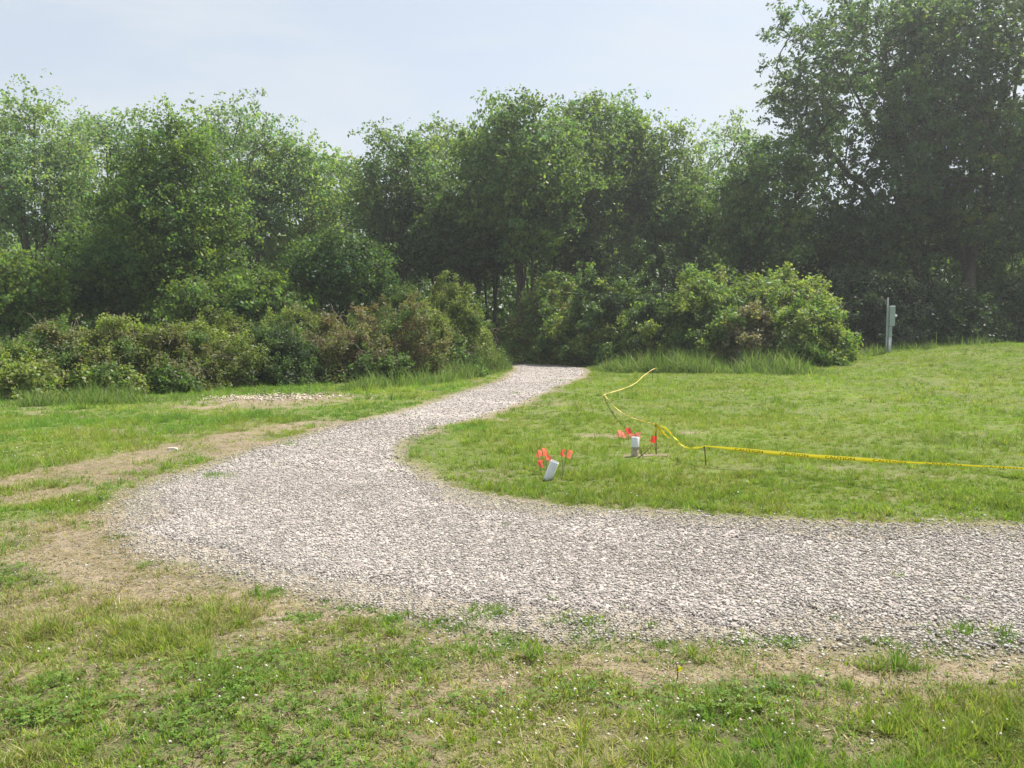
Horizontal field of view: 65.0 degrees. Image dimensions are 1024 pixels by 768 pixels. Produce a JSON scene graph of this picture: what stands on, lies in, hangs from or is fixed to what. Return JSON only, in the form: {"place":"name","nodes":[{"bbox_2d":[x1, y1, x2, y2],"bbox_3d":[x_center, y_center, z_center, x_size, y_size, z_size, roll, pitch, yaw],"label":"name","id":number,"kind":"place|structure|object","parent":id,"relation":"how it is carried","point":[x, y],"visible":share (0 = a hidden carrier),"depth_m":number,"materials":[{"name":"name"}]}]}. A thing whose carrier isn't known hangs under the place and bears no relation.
{"place":"outdoors","nodes":[
{"label":"outdoors","id":0,"kind":"place"},
{"bbox_2d":[0,375,204,406],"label":"tall grass","id":1,"kind":"structure","parent":0,"point":[83,395],"depth_m":17.39,"materials":[{"name":"green plant"}]},
{"bbox_2d":[0,338,1023,767],"bbox_3d":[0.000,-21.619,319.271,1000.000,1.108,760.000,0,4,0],"label":"ground","id":2,"kind":"structure","parent":0,"point":[432,472],"depth_m":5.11,"materials":[{"name":"green plant"}]},
{"bbox_2d":[0,109,63,250],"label":"ash tree","id":3,"kind":"object","parent":2,"relation":"on","point":[4,244],"visible":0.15,"depth_m":41.91,"materials":[{"name":"green plant"}]},
{"bbox_2d":[0,348,69,401],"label":"bramble","id":4,"kind":"object","parent":2,"relation":"on","point":[12,377],"visible":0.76,"depth_m":18.10,"materials":[{"name":"green plant"}]},
{"bbox_2d":[0,335,70,391],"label":"hedge shrub","id":5,"kind":"object","parent":2,"relation":"on","point":[5,348],"visible":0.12,"depth_m":19.39,"materials":[{"name":"green plant"}]},
{"bbox_2d":[0,244,87,346],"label":"tree","id":6,"kind":"object","parent":2,"relation":"on","point":[30,280],"visible":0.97,"depth_m":30.09,"materials":[{"name":"green plant"}]},
{"bbox_2d":[0,68,124,322],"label":"ash tree","id":7,"kind":"object","parent":2,"relation":"on","point":[69,178],"visible":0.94,"depth_m":39.63,"materials":[{"name":"green plant"}]},
{"bbox_2d":[0,313,126,392],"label":"hedge shrub","id":8,"kind":"object","parent":2,"relation":"on","point":[50,335],"visible":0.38,"depth_m":20.00,"materials":[{"name":"green plant"}]},
{"bbox_2d":[32,201,108,330],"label":"woodland tree","id":9,"kind":"object","parent":2,"relation":"on","point":[79,239],"visible":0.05,"depth_m":43.73,"materials":[{"name":"green plant"}]},
{"bbox_2d":[30,103,166,289],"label":"ash tree","id":10,"kind":"object","parent":2,"relation":"on","point":[105,134],"visible":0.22,"depth_m":45.13,"materials":[{"name":"green plant"}]},
{"bbox_2d":[41,217,163,327],"bbox_3d":[-16.949,-3.772,33.793,5.232,6.560,5.304,0,4,0],"label":"tree","id":11,"kind":"object","parent":2,"relation":"on","point":[95,303],"visible":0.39,"depth_m":32.52,"materials":[{"name":"green plant"}]},
{"bbox_2d":[67,352,157,395],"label":"bramble","id":12,"kind":"object","parent":2,"relation":"on","point":[105,373],"visible":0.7,"depth_m":19.15,"materials":[{"name":"green plant"}]},
{"bbox_2d":[67,309,171,386],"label":"hedge shrub","id":13,"kind":"object","parent":2,"relation":"on","point":[120,340],"visible":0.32,"depth_m":20.57,"materials":[{"name":"green plant"}]},
{"bbox_2d":[68,92,267,328],"bbox_3d":[-13.795,-6.012,33.109,7.687,11.119,8.150,0,4,0],"label":"maple tree","id":14,"kind":"object","parent":2,"relation":"on","point":[168,219],"visible":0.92,"depth_m":31.20,"materials":[{"name":"green plant"}]},
{"bbox_2d":[142,353,211,394],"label":"bramble","id":15,"kind":"object","parent":2,"relation":"on","point":[179,381],"visible":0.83,"depth_m":19.97,"materials":[{"name":"green plant"}]},
{"bbox_2d":[130,316,246,389],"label":"hedge shrub","id":16,"kind":"object","parent":2,"relation":"on","point":[173,341],"visible":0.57,"depth_m":21.06,"materials":[{"name":"green plant"}]},
{"bbox_2d":[153,268,230,328],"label":"bush","id":17,"kind":"object","parent":2,"relation":"on","point":[177,300],"visible":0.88,"depth_m":28.83,"materials":[{"name":"green plant"}]},
{"bbox_2d":[171,305,293,387],"bbox_3d":[-8.116,-1.078,22.666,4.301,2.315,4.010,0,4,0],"label":"hedge shrub","id":18,"kind":"object","parent":2,"relation":"on","point":[221,340],"visible":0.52,"depth_m":21.93,"materials":[{"name":"green plant"}]},
{"bbox_2d":[175,87,332,330],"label":"ash tree","id":19,"kind":"object","parent":2,"relation":"on","point":[256,170],"visible":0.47,"depth_m":42.25,"materials":[{"name":"green plant"}]},
{"bbox_2d":[187,264,331,331],"bbox_3d":[-9.536,-2.448,30.884,5.142,4.312,5.366,0,4,0],"label":"tree","id":20,"kind":"object","parent":2,"relation":"on","point":[252,297],"visible":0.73,"depth_m":29.71,"materials":[{"name":"green plant"}]},
{"bbox_2d":[149,391,371,401],"bbox_3d":[-6.051,0.290,19.001,5.757,0.099,2.824,0,4,0],"label":"pale rubble","id":21,"kind":"object","parent":2,"relation":"on","point":[304,396],"visible":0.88,"depth_m":18.73,"materials":[{"name":"stone"}]},
{"bbox_2d":[228,314,332,386],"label":"hedge shrub","id":22,"kind":"object","parent":2,"relation":"on","point":[287,350],"visible":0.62,"depth_m":22.77,"materials":[{"name":"green plant"}]},
{"bbox_2d":[277,381,286,395],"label":"weed","id":23,"kind":"object","parent":2,"relation":"on","point":[281,391],"visible":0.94,"depth_m":18.85,"materials":[{"name":"green plant"}]},
{"bbox_2d":[211,130,360,299],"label":"ash tree","id":24,"kind":"object","parent":2,"relation":"on","point":[328,197],"visible":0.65,"depth_m":43.82,"materials":[{"name":"green plant"}]},
{"bbox_2d":[238,300,344,370],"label":"hedge shrub","id":25,"kind":"object","parent":2,"relation":"on","point":[298,318],"visible":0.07,"depth_m":25.28,"materials":[{"name":"green plant"}]},
{"bbox_2d":[274,223,402,327],"bbox_3d":[-7.091,-3.416,32.748,5.359,5.997,5.083,0,4,0],"label":"tree","id":26,"kind":"object","parent":2,"relation":"on","point":[341,274],"visible":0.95,"depth_m":31.75,"materials":[{"name":"green plant"}]},
{"bbox_2d":[305,152,383,235],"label":"ash tree","id":27,"kind":"object","parent":2,"relation":"on","point":[343,174],"visible":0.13,"depth_m":58.38,"materials":[{"name":"green plant"}]},
{"bbox_2d":[299,301,417,383],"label":"hedge shrub","id":28,"kind":"object","parent":2,"relation":"on","point":[332,342],"visible":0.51,"depth_m":24.14,"materials":[{"name":"green plant"}]},
{"bbox_2d":[340,182,392,327],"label":"woodland tree","id":29,"kind":"object","parent":2,"relation":"on","point":[354,219],"visible":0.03,"depth_m":47.57,"materials":[{"name":"green plant"}]},
{"bbox_2d":[325,338,415,382],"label":"bramble","id":30,"kind":"object","parent":2,"relation":"on","point":[389,362],"visible":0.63,"depth_m":23.61,"materials":[{"name":"green plant"}]},
{"bbox_2d":[332,116,453,310],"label":"elm tree","id":31,"kind":"object","parent":2,"relation":"on","point":[373,173],"visible":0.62,"depth_m":42.42,"materials":[{"name":"green plant"}]},
{"bbox_2d":[338,291,466,377],"bbox_3d":[-3.679,-1.631,26.408,4.770,2.884,4.897,2,5,27],"label":"hedge shrub","id":32,"kind":"object","parent":2,"relation":"on","point":[435,326],"visible":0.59,"depth_m":25.36,"materials":[{"name":"green plant"}]},
{"bbox_2d":[361,171,448,286],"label":"woodland tree","id":33,"kind":"object","parent":2,"relation":"on","point":[390,209],"visible":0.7,"depth_m":41.84,"materials":[{"name":"green plant"}]},
{"bbox_2d":[381,183,437,296],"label":"woodland tree","id":34,"kind":"object","parent":2,"relation":"on","point":[419,284],"visible":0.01,"depth_m":46.57,"materials":[{"name":"green plant"}]},
{"bbox_2d":[385,278,448,349],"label":"hedge shrub","id":35,"kind":"object","parent":2,"relation":"on","point":[400,296],"visible":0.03,"depth_m":29.90,"materials":[{"name":"green plant"}]},
{"bbox_2d":[328,354,508,391],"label":"tall grass","id":36,"kind":"structure","parent":2,"relation":"on","point":[445,376],"depth_m":22.77,"materials":[{"name":"green plant"}]},
{"bbox_2d":[416,184,453,295],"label":"woodland tree","id":37,"kind":"object","parent":2,"relation":"on","point":[432,281],"depth_m":49.68,"materials":[{"name":"green plant"}]},
{"bbox_2d":[397,183,475,294],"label":"woodland tree","id":38,"kind":"object","parent":2,"relation":"on","point":[431,252],"visible":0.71,"depth_m":40.62,"materials":[{"name":"green plant"}]},
{"bbox_2d":[408,164,465,292],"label":"woodland tree","id":39,"kind":"object","parent":2,"relation":"on","point":[453,190],"visible":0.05,"depth_m":44.89,"materials":[{"name":"green plant"}]},
{"bbox_2d":[410,111,488,299],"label":"ash tree","id":40,"kind":"object","parent":2,"relation":"on","point":[434,155],"visible":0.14,"depth_m":53.95,"materials":[{"name":"green plant"}]},
{"bbox_2d":[408,331,491,376],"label":"bramble","id":41,"kind":"object","parent":2,"relation":"on","point":[460,344],"visible":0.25,"depth_m":27.07,"materials":[{"name":"green plant"}]},
{"bbox_2d":[404,269,507,371],"bbox_3d":[-2.258,-2.279,29.007,4.428,3.759,3.850,-2,4,-21],"label":"hedge shrub","id":42,"kind":"object","parent":2,"relation":"on","point":[465,321],"visible":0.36,"depth_m":28.51,"materials":[{"name":"green plant"}]},
{"bbox_2d":[416,184,505,298],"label":"tree","id":43,"kind":"object","parent":2,"relation":"on","point":[475,261],"visible":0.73,"depth_m":40.70,"materials":[{"name":"green plant"}]},
{"bbox_2d":[437,329,514,376],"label":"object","id":44,"kind":"structure","parent":2,"relation":"on","point":[506,363],"depth_m":28.60,"materials":[{"name":"green plant"}]},
{"bbox_2d":[450,179,512,336],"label":"woodland tree","id":45,"kind":"object","parent":2,"relation":"on","point":[501,264],"visible":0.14,"depth_m":42.22,"materials":[{"name":"green plant"}]},
{"bbox_2d":[458,255,513,331],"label":"woodland tree","id":46,"kind":"object","parent":2,"relation":"on","point":[489,285],"visible":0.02,"depth_m":48.67,"materials":[{"name":"green plant"}]},
{"bbox_2d":[473,235,523,351],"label":"woodland tree","id":47,"kind":"object","parent":2,"relation":"on","point":[504,273],"visible":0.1,"depth_m":46.61,"materials":[{"name":"green plant"}]},
{"bbox_2d":[2,412,1016,767],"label":"clover blossoms","id":48,"kind":"object","parent":2,"relation":"on","point":[524,664],"visible":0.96,"depth_m":3.40,"materials":[{"name":"white plant"}]},
{"bbox_2d":[0,460,1023,588],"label":"lawn grass","id":49,"kind":"structure","parent":2,"relation":"on","point":[693,494],"depth_m":7.82,"materials":[{"name":"green plant"}]},
{"bbox_2d":[0,339,1023,415],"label":"lawn grass","id":50,"kind":"structure","parent":2,"relation":"on","point":[627,393],"depth_m":19.58,"materials":[{"name":"green plant"}]},
{"bbox_2d":[0,417,1023,767],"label":"dry clippings","id":51,"kind":"object","parent":2,"relation":"on","point":[76,551],"visible":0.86,"depth_m":4.03,"materials":[{"name":"beige plant"}]},
{"bbox_2d":[0,525,1023,767],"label":"clover leaves","id":52,"kind":"object","parent":2,"relation":"on","point":[204,742],"visible":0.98,"depth_m":3.47,"materials":[{"name":"green plant"}]},
{"bbox_2d":[0,206,1023,350],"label":"distant wood","id":53,"kind":"object","parent":2,"relation":"on","point":[503,315],"visible":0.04,"depth_m":51.59,"materials":[{"name":"green plant"}]},
{"bbox_2d":[432,84,608,345],"bbox_3d":[0.475,-8.062,40.369,8.858,14.249,8.172,0,4,0],"label":"maple tree","id":54,"kind":"object","parent":2,"relation":"on","point":[511,170],"visible":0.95,"depth_m":38.68,"materials":[{"name":"green plant"}]},
{"bbox_2d":[495,213,566,304],"bbox_3d":[0.927,-4.696,39.838,3.563,7.570,3.398,0,4,0],"label":"tree","id":55,"kind":"object","parent":2,"relation":"on","point":[542,248],"visible":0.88,"depth_m":39.05,"materials":[{"name":"green plant"}]},
{"bbox_2d":[536,449,541,473],"bbox_3d":[0.302,0.897,9.026,0.074,0.330,0.015,1,4,8],"label":"marker flag","id":56,"kind":"object","parent":2,"relation":"on","point":[539,454],"visible":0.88,"depth_m":9.02,"materials":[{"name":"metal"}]},
{"bbox_2d":[537,460,543,475],"bbox_3d":[0.317,0.952,8.898,0.082,0.244,0.016,-1,4,-11],"label":"marker flag","id":57,"kind":"object","parent":2,"relation":"on","point":[539,463],"visible":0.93,"depth_m":8.90,"materials":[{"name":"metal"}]},
{"bbox_2d":[541,448,546,459],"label":"marker flag","id":58,"kind":"object","parent":2,"relation":"on","point":[544,450],"visible":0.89,"depth_m":9.06,"materials":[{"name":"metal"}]},
{"bbox_2d":[544,452,549,469],"bbox_3d":[0.391,0.911,9.046,0.074,0.299,0.014,0,4,0],"label":"marker flag","id":59,"kind":"object","parent":2,"relation":"on","point":[547,457],"visible":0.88,"depth_m":9.04,"materials":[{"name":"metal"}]},
{"bbox_2d":[495,270,602,364],"bbox_3d":[2.396,-3.124,37.351,6.218,4.406,5.938,-3,5,-36],"label":"sumac shrub","id":60,"kind":"object","parent":2,"relation":"on","point":[529,322],"visible":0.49,"depth_m":36.60,"materials":[{"name":"green plant"}]},
{"bbox_2d":[543,460,558,480],"bbox_3d":[0.413,0.967,8.706,0.094,0.285,0.094,21,10,-1],"label":"drain pipe","id":61,"kind":"object","parent":2,"relation":"on","point":[551,469],"visible":0.8,"depth_m":8.66,"materials":[{"name":"white plastic"}]},
{"bbox_2d":[528,228,580,311],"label":"woodland tree","id":62,"kind":"object","parent":2,"relation":"on","point":[570,266],"visible":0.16,"depth_m":45.39,"materials":[{"name":"green plant"}]},
{"bbox_2d":[560,449,565,473],"bbox_3d":[0.554,0.895,8.763,0.061,0.377,0.010,0,4,0],"label":"marker flag","id":63,"kind":"object","parent":2,"relation":"on","point":[562,452],"visible":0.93,"depth_m":8.75,"materials":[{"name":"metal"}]},
{"bbox_2d":[539,246,592,305],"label":"woodland tree","id":64,"kind":"object","parent":2,"relation":"on","point":[567,271],"visible":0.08,"depth_m":49.49,"materials":[{"name":"green plant"}]},
{"bbox_2d":[561,449,572,479],"bbox_3d":[0.590,0.895,8.689,0.133,0.390,0.017,0,4,3],"label":"marker flag","id":65,"kind":"object","parent":2,"relation":"on","point":[569,454],"visible":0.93,"depth_m":8.68,"materials":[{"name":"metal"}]},
{"bbox_2d":[537,87,645,300],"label":"maple tree","id":66,"kind":"object","parent":2,"relation":"on","point":[601,216],"visible":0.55,"depth_m":43.16,"materials":[{"name":"green plant"}]},
{"bbox_2d":[535,260,649,366],"bbox_3d":[4.087,-3.122,35.249,6.281,4.699,5.500,0,4,0],"label":"sumac shrub","id":67,"kind":"object","parent":2,"relation":"on","point":[579,350],"visible":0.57,"depth_m":34.43,"materials":[{"name":"green plant"}]},
{"bbox_2d":[566,222,662,311],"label":"tree","id":68,"kind":"object","parent":2,"relation":"on","point":[633,263],"visible":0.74,"depth_m":43.03,"materials":[{"name":"green plant"}]},
{"bbox_2d":[616,430,621,441],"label":"marker flag","id":69,"kind":"object","parent":2,"relation":"on","point":[619,434],"visible":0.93,"depth_m":11.15,"materials":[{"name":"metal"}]},
{"bbox_2d":[625,428,631,439],"bbox_3d":[1.607,0.761,11.074,0.097,0.322,0.020,-1,4,-9],"label":"marker flag","id":70,"kind":"object","parent":2,"relation":"on","point":[628,431],"visible":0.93,"depth_m":11.06,"materials":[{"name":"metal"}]},
{"bbox_2d":[631,437,638,456],"bbox_3d":[1.573,0.822,10.275,0.103,0.290,0.103,1,3,0],"label":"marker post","id":71,"kind":"object","parent":2,"relation":"on","point":[634,446],"visible":0.92,"depth_m":10.23,"materials":[{"name":"plastic"}]},
{"bbox_2d":[597,83,685,289],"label":"maple tree","id":72,"kind":"object","parent":2,"relation":"on","point":[643,131],"visible":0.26,"depth_m":45.23,"materials":[{"name":"green plant"}]},
{"bbox_2d":[596,289,694,364],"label":"sumac shrub","id":73,"kind":"object","parent":2,"relation":"on","point":[653,309],"visible":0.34,"depth_m":31.13,"materials":[{"name":"green plant"}]},
{"bbox_2d":[650,436,656,451],"bbox_3d":[1.864,0.816,10.583,0.094,0.280,0.021,0,4,6],"label":"marker flag","id":74,"kind":"object","parent":2,"relation":"on","point":[652,439],"visible":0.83,"depth_m":10.58,"materials":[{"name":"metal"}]},
{"bbox_2d":[572,233,753,360],"bbox_3d":[7.275,-3.986,36.674,9.917,6.011,8.868,0,4,0],"label":"sumac shrub","id":75,"kind":"object","parent":2,"relation":"on","point":[672,269],"visible":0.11,"depth_m":35.37,"materials":[{"name":"green plant"}]},
{"bbox_2d":[608,107,720,292],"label":"elm tree","id":76,"kind":"object","parent":2,"relation":"on","point":[657,177],"visible":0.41,"depth_m":44.29,"materials":[{"name":"green plant"}]},
{"bbox_2d":[675,663,682,683],"bbox_3d":[0.770,1.363,3.713,0.043,0.151,0.016,0,4,0],"label":"marker flag","id":77,"kind":"object","parent":2,"relation":"on","point":[680,668],"visible":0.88,"depth_m":3.71,"materials":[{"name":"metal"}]},
{"bbox_2d":[641,175,731,278],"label":"tree","id":78,"kind":"object","parent":2,"relation":"on","point":[667,231],"visible":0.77,"depth_m":41.48,"materials":[{"name":"green plant"}]},
{"bbox_2d":[651,274,748,365],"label":"sumac shrub","id":79,"kind":"object","parent":2,"relation":"on","point":[704,319],"visible":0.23,"depth_m":29.87,"materials":[{"name":"green plant"}]},
{"bbox_2d":[683,164,727,261],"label":"woodland tree","id":80,"kind":"object","parent":2,"relation":"on","point":[710,188],"visible":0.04,"depth_m":46.69,"materials":[{"name":"green plant"}]},
{"bbox_2d":[587,343,844,375],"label":"tall grass","id":81,"kind":"structure","parent":2,"relation":"on","point":[791,365],"depth_m":27.36,"materials":[{"name":"green plant"}]},
{"bbox_2d":[674,106,773,270],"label":"ash tree","id":82,"kind":"object","parent":2,"relation":"on","point":[731,136],"visible":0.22,"depth_m":57.49,"materials":[{"name":"green plant"}]},
{"bbox_2d":[614,262,859,360],"bbox_3d":[8.867,-2.871,32.010,9.582,4.209,7.683,0,4,0],"label":"sumac shrub","id":83,"kind":"object","parent":2,"relation":"on","point":[740,286],"visible":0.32,"depth_m":30.30,"materials":[{"name":"green plant"}]},
{"bbox_2d":[714,229,767,276],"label":"woodland tree","id":84,"kind":"object","parent":2,"relation":"on","point":[741,268],"visible":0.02,"depth_m":46.55,"materials":[{"name":"green plant"}]},
{"bbox_2d":[710,298,790,366],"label":"sumac shrub","id":85,"kind":"object","parent":2,"relation":"on","point":[753,336],"visible":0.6,"depth_m":28.50,"materials":[{"name":"green plant"}]},
{"bbox_2d":[703,125,837,291],"bbox_3d":[12.130,-6.807,38.526,6.118,10.953,6.480,0,4,0],"label":"maple tree","id":86,"kind":"object","parent":2,"relation":"on","point":[757,227],"visible":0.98,"depth_m":37.45,"materials":[{"name":"green plant"}]},
{"bbox_2d":[744,261,848,326],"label":"sumac shrub","id":87,"kind":"object","parent":2,"relation":"on","point":[786,274],"visible":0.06,"depth_m":30.50,"materials":[{"name":"green plant"}]},
{"bbox_2d":[759,287,863,366],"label":"sumac shrub","id":88,"kind":"object","parent":2,"relation":"on","point":[822,338],"visible":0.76,"depth_m":27.48,"materials":[{"name":"green plant"}]},
{"bbox_2d":[763,192,938,295],"bbox_3d":[16.693,-5.712,40.601,7.630,7.605,7.671,0,4,0],"label":"tree","id":89,"kind":"object","parent":2,"relation":"on","point":[838,246],"visible":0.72,"depth_m":38.75,"materials":[{"name":"green plant"}]},
{"bbox_2d":[820,252,939,349],"bbox_3d":[14.581,-3.418,33.263,5.504,4.022,5.605,-3,5,-34],"label":"blossom shrub","id":90,"kind":"object","parent":2,"relation":"on","point":[873,289],"visible":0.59,"depth_m":32.24,"materials":[{"name":"green plant"}]},
{"bbox_2d":[752,0,1023,297],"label":"maple tree","id":91,"kind":"object","parent":2,"relation":"on","point":[827,75],"visible":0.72,"depth_m":38.48,"materials":[{"name":"green plant"}]},
{"bbox_2d":[885,298,896,352],"bbox_3d":[14.115,-2.058,29.888,0.326,2.296,0.232,0,4,0],"label":"meter post","id":92,"kind":"object","parent":2,"relation":"on","point":[891,315],"visible":0.8,"depth_m":29.86,"materials":[{"name":"metal"}]},
{"bbox_2d":[852,263,950,344],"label":"blossom shrub","id":93,"kind":"object","parent":2,"relation":"on","point":[926,286],"visible":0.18,"depth_m":33.06,"materials":[{"name":"green plant"}]},
{"bbox_2d":[852,0,1023,297],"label":"maple tree","id":94,"kind":"object","parent":2,"relation":"on","point":[1013,10],"visible":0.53,"depth_m":37.73,"materials":[{"name":"green plant"}]},
{"bbox_2d":[858,333,1018,356],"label":"tall grass","id":95,"kind":"structure","parent":2,"relation":"on","point":[874,350],"depth_m":30.73,"materials":[{"name":"green plant"}]},
{"bbox_2d":[887,205,1019,295],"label":"tree","id":96,"kind":"object","parent":2,"relation":"on","point":[950,271],"visible":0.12,"depth_m":44.50,"materials":[{"name":"green plant"}]},
{"bbox_2d":[912,279,1018,343],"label":"shade shrub","id":97,"kind":"object","parent":2,"relation":"on","point":[963,314],"visible":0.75,"depth_m":32.10,"materials":[{"name":"green plant"}]},
{"bbox_2d":[944,209,1023,305],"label":"tree","id":98,"kind":"object","parent":2,"relation":"on","point":[1020,267],"visible":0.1,"depth_m":44.60,"materials":[{"name":"green plant"}]},
{"bbox_2d":[969,63,1023,269],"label":"maple tree","id":99,"kind":"object","parent":2,"relation":"on","point":[1015,250],"visible":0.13,"depth_m":42.75,"materials":[{"name":"green plant"}]},
{"bbox_2d":[975,263,1023,342],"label":"shade shrub","id":100,"kind":"object","parent":2,"relation":"on","point":[1012,293],"visible":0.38,"depth_m":33.30,"materials":[{"name":"green plant"}]},
{"bbox_2d":[0,405,1023,473],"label":"lawn grass","id":101,"kind":"structure","parent":0,"point":[65,435],"depth_m":11.77,"materials":[{"name":"green plant"}]},
{"bbox_2d":[0,0,1023,322],"label":"sky","id":102,"kind":"structure","parent":0,"point":[338,66],"materials":[{"name":"blue"}]},
{"bbox_2d":[4,362,1023,712],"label":"gravel road","id":103,"kind":"structure","parent":0,"point":[541,373],"depth_m":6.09,"materials":[{"name":"grey gravel"}]},
{"bbox_3d":[1.866,0.751,10.420,0.031,0.491,0.014,0,4,0],"label":"tape stake","id":104,"kind":"object","parent":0,"visible":0},
{"bbox_2d":[604,368,1023,468],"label":"caution tape","id":105,"kind":"object","parent":104,"relation":"attached to","point":[657,427],"visible":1,"depth_m":8.87,"materials":[{"name":"yellow plastic"}]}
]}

